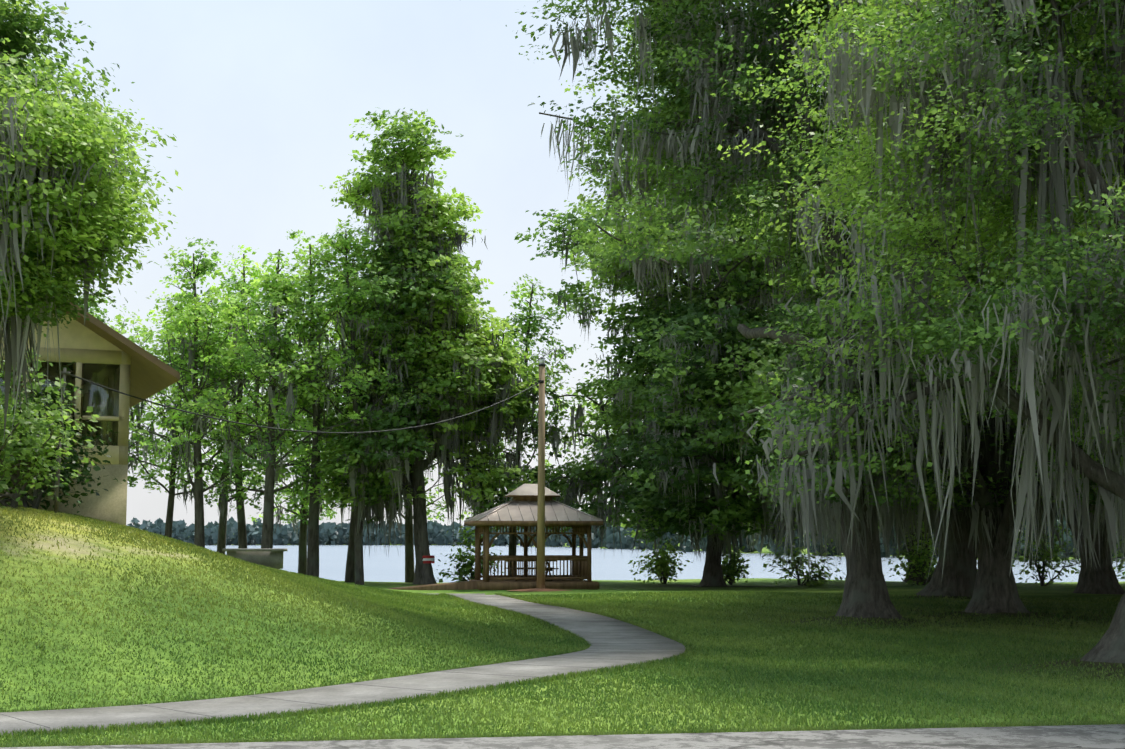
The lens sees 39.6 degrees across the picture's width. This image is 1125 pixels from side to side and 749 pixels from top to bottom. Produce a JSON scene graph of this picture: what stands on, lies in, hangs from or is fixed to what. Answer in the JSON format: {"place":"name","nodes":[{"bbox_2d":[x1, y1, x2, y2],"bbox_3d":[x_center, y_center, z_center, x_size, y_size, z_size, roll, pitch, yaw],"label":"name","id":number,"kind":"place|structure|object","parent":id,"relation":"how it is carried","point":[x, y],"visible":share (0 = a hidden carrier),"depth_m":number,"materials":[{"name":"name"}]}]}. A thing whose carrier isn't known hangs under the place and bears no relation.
{"place":"outdoors","nodes":[
{"label":"outdoors","id":0,"kind":"place"},
{"bbox_2d":[0,595,684,735],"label":"foot path","id":1,"kind":"structure","parent":0,"point":[597,628],"depth_m":18.59,"materials":[{"name":"concrete"}]},
{"bbox_2d":[0,0,843,526],"label":"sky","id":2,"kind":"structure","parent":0,"point":[260,99],"materials":[{"name":"white"}]},
{"bbox_2d":[0,505,1124,746],"bbox_3d":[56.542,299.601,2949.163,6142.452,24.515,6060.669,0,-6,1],"label":"terrain","id":3,"kind":"structure","parent":0,"point":[690,585],"depth_m":21.14,"materials":[{"name":"green plant"}]},
{"bbox_2d":[0,348,104,509],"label":"bush","id":4,"kind":"object","parent":3,"relation":"on","point":[16,452],"depth_m":29.80,"materials":[{"name":"green plant"}]},
{"bbox_2d":[54,368,69,512],"bbox_3d":[-10.248,1.405,31.977,0.232,3.102,0.084,0,-6,1],"label":"thin service pole","id":5,"kind":"object","parent":3,"relation":"on","point":[64,373],"visible":0.54,"depth_m":31.94,"materials":[{"name":"brown wood"}]},
{"bbox_2d":[0,356,125,512],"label":"bush","id":6,"kind":"object","parent":3,"relation":"on","point":[74,460],"depth_m":33.35,"materials":[{"name":"green plant"}]},
{"bbox_2d":[0,302,179,524],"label":"house","id":7,"kind":"structure","parent":3,"relation":"on","point":[97,351],"depth_m":34.81,"materials":[{"name":"paint"}]},
{"bbox_2d":[0,0,182,450],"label":"tree","id":8,"kind":"object","parent":3,"relation":"on","point":[66,207],"visible":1,"depth_m":24.20,"materials":[{"name":"green plant"}]},
{"bbox_2d":[43,296,170,467],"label":"tree","id":9,"kind":"object","parent":3,"relation":"on","point":[92,314],"depth_m":68.53,"materials":[{"name":"green plant"}]},
{"bbox_2d":[41,287,218,473],"bbox_3d":[-18.399,2.366,61.614,10.516,12.264,8.627,3,-7,-24],"label":"tree","id":10,"kind":"object","parent":3,"relation":"on","point":[143,440],"visible":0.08,"depth_m":62.62,"materials":[{"name":"green plant"}]},
{"bbox_2d":[110,293,290,537],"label":"tree","id":11,"kind":"object","parent":3,"relation":"on","point":[170,509],"visible":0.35,"depth_m":65.84,"materials":[{"name":"green plant"}]},
{"bbox_2d":[89,237,317,547],"bbox_3d":[-14.735,1.606,63.207,9.590,14.247,9.204,0,-6,1],"label":"tree","id":12,"kind":"object","parent":3,"relation":"on","point":[199,315],"visible":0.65,"depth_m":62.99,"materials":[{"name":"green plant"}]},
{"bbox_2d":[150,314,296,553],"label":"tree","id":13,"kind":"object","parent":3,"relation":"on","point":[221,541],"visible":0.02,"depth_m":71.58,"materials":[{"name":"green plant"}]},
{"bbox_2d":[155,245,336,547],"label":"tree","id":14,"kind":"object","parent":3,"relation":"on","point":[241,519],"visible":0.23,"depth_m":66.81,"materials":[{"name":"green plant"}]},
{"bbox_2d":[222,548,287,568],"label":"wall","id":15,"kind":"structure","parent":3,"relation":"on","point":[270,557],"depth_m":46.42,"materials":[{"name":"grey concrete"}]},
{"bbox_2d":[154,230,389,547],"bbox_3d":[-11.232,1.380,61.991,8.051,14.427,8.039,-5,-8,40],"label":"tree","id":16,"kind":"object","parent":3,"relation":"on","point":[278,289],"visible":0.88,"depth_m":61.42,"materials":[{"name":"green plant"}]},
{"bbox_2d":[228,336,341,574],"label":"tree","id":17,"kind":"object","parent":3,"relation":"on","point":[302,514],"visible":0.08,"depth_m":71.35,"materials":[{"name":"green plant"}]},
{"bbox_2d":[234,229,390,576],"bbox_3d":[-10.005,1.498,63.648,5.823,14.682,6.355,3,-6,-24],"label":"tree","id":18,"kind":"object","parent":3,"relation":"on","point":[313,547],"visible":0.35,"depth_m":63.45,"materials":[{"name":"green plant"}]},
{"bbox_2d":[70,357,570,590],"bbox_3d":[-5.790,2.478,43.667,2.305,8.370,25.003,-3,-7,26],"label":"utility pole","id":19,"kind":"object","parent":3,"relation":"on","point":[541,513],"visible":0.88,"depth_m":53.70,"materials":[{"name":"brown wood"}]},
{"bbox_2d":[281,271,439,581],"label":"tree","id":20,"kind":"object","parent":3,"relation":"on","point":[349,574],"visible":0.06,"depth_m":67.42,"materials":[{"name":"green plant"}]},
{"bbox_2d":[247,217,489,584],"bbox_3d":[-8.402,1.230,62.604,7.724,14.934,11.559,-3,-7,30],"label":"tree","id":21,"kind":"object","parent":3,"relation":"on","point":[344,246],"visible":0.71,"depth_m":62.30,"materials":[{"name":"green plant"}]},
{"bbox_2d":[288,107,560,583],"bbox_3d":[-5.555,-1.027,64.997,10.535,19.840,10.210,0,-6,1],"label":"banded tree","id":22,"kind":"object","parent":3,"relation":"on","point":[411,217],"visible":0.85,"depth_m":63.56,"materials":[{"name":"green plant"}]},
{"bbox_2d":[422,555,434,562],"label":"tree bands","id":23,"kind":"object","parent":22,"relation":"attached to","point":[429,559],"visible":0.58,"depth_m":63.11,"materials":[{"name":"red paint"}]},
{"bbox_2d":[384,456,470,582],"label":"tree","id":24,"kind":"object","parent":3,"relation":"on","point":[409,558],"visible":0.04,"depth_m":69.44,"materials":[{"name":"green plant"}]},
{"bbox_2d":[418,593,484,594],"bbox_3d":[-3.817,7.084,49.864,2.600,0.140,1.400,0,-6,1],"label":"concrete pad","id":25,"kind":"object","parent":3,"relation":"on","point":[455,594],"visible":0.07,"depth_m":49.67,"materials":[{"name":"grey concrete"}]},
{"bbox_2d":[432,525,507,582],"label":"bush","id":26,"kind":"object","parent":3,"relation":"on","point":[467,566],"visible":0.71,"depth_m":65.68,"materials":[{"name":"green plant"}]},
{"bbox_2d":[388,484,603,589],"bbox_3d":[-2.576,5.935,57.219,7.549,3.876,3.999,1,-6,-10],"label":"gazebo","id":27,"kind":"object","parent":3,"relation":"on","point":[519,509],"visible":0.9,"depth_m":56.09,"materials":[{"name":"brown wood"}]},
{"bbox_2d":[435,274,580,574],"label":"tree","id":28,"kind":"object","parent":3,"relation":"on","point":[526,327],"visible":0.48,"depth_m":69.22,"materials":[{"name":"green plant"}]},
{"bbox_2d":[628,538,692,583],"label":"bush","id":29,"kind":"object","parent":3,"relation":"on","point":[662,567],"visible":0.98,"depth_m":68.39,"materials":[{"name":"green plant"}]},
{"bbox_2d":[450,43,878,585],"bbox_3d":[5.378,-2.778,65.888,19.648,23.968,22.389,0,-6,1],"label":"oak tree","id":30,"kind":"object","parent":3,"relation":"on","point":[682,393],"visible":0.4,"depth_m":62.75,"materials":[{"name":"green plant"}]},
{"bbox_2d":[721,544,754,584],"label":"bush","id":31,"kind":"object","parent":3,"relation":"on","point":[731,571],"visible":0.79,"depth_m":69.06,"materials":[{"name":"green plant"}]},
{"bbox_2d":[762,527,845,585],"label":"bush","id":32,"kind":"object","parent":3,"relation":"on","point":[797,562],"visible":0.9,"depth_m":67.91,"materials":[{"name":"green plant"}]},
{"bbox_2d":[505,0,1124,619],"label":"oak tree","id":33,"kind":"object","parent":3,"relation":"on","point":[693,132],"visible":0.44,"depth_m":33.63,"materials":[{"name":"green plant"}]},
{"bbox_2d":[695,420,1058,582],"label":"tree","id":34,"kind":"object","parent":3,"relation":"on","point":[909,578],"depth_m":68.55,"materials":[{"name":"green plant"}]},
{"bbox_2d":[647,68,1123,596],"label":"oak tree","id":35,"kind":"object","parent":3,"relation":"on","point":[955,574],"visible":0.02,"depth_m":44.12,"materials":[{"name":"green plant"}]},
{"bbox_2d":[674,0,1124,613],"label":"oak tree","id":36,"kind":"object","parent":3,"relation":"on","point":[994,588],"visible":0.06,"depth_m":35.11,"materials":[{"name":"green plant"}]},
{"bbox_2d":[683,0,1124,662],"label":"oak tree","id":37,"kind":"object","parent":3,"relation":"on","point":[955,130],"visible":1,"depth_m":21.96,"materials":[{"name":"green plant"}]},
{"bbox_2d":[883,517,977,584],"bbox_3d":[14.880,7.315,65.365,5.136,3.612,4.735,4,-7,-37],"label":"bush","id":38,"kind":"object","parent":3,"relation":"on","point":[919,562],"visible":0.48,"depth_m":64.62,"materials":[{"name":"green plant"}]},
{"bbox_2d":[758,372,1124,594],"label":"tree","id":39,"kind":"object","parent":3,"relation":"on","point":[1103,579],"depth_m":50.64,"materials":[{"name":"brown plant"}]},
{"bbox_2d":[1012,512,1113,586],"bbox_3d":[18.738,6.745,60.647,5.104,3.872,3.594,0,-6,1],"label":"bush","id":40,"kind":"object","parent":3,"relation":"on","point":[1041,575],"visible":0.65,"depth_m":60.65,"materials":[{"name":"green plant"}]},
{"bbox_2d":[1075,534,1124,581],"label":"bush","id":41,"kind":"object","parent":3,"relation":"on","point":[1119,569],"visible":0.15,"depth_m":65.82,"materials":[{"name":"green plant"}]},
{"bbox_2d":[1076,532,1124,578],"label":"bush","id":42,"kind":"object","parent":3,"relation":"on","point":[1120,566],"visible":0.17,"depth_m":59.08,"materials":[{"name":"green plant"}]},
{"bbox_2d":[0,724,1124,748],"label":"road","id":43,"kind":"structure","parent":0,"point":[1111,736],"depth_m":13.53,"materials":[{"name":"grey concrete"}]},
{"bbox_2d":[127,512,1124,559],"bbox_3d":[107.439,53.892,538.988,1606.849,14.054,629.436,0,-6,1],"label":"distant treeline","id":44,"kind":"object","parent":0,"point":[333,533],"depth_m":659.02,"materials":[{"name":"green plant"}]},
{"bbox_2d":[205,545,1124,582],"bbox_3d":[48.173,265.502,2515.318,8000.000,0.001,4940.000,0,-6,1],"label":"lake water","id":45,"kind":"structure","parent":0,"point":[380,567],"depth_m":192.87,"materials":[{"name":"liquid"}]}
]}

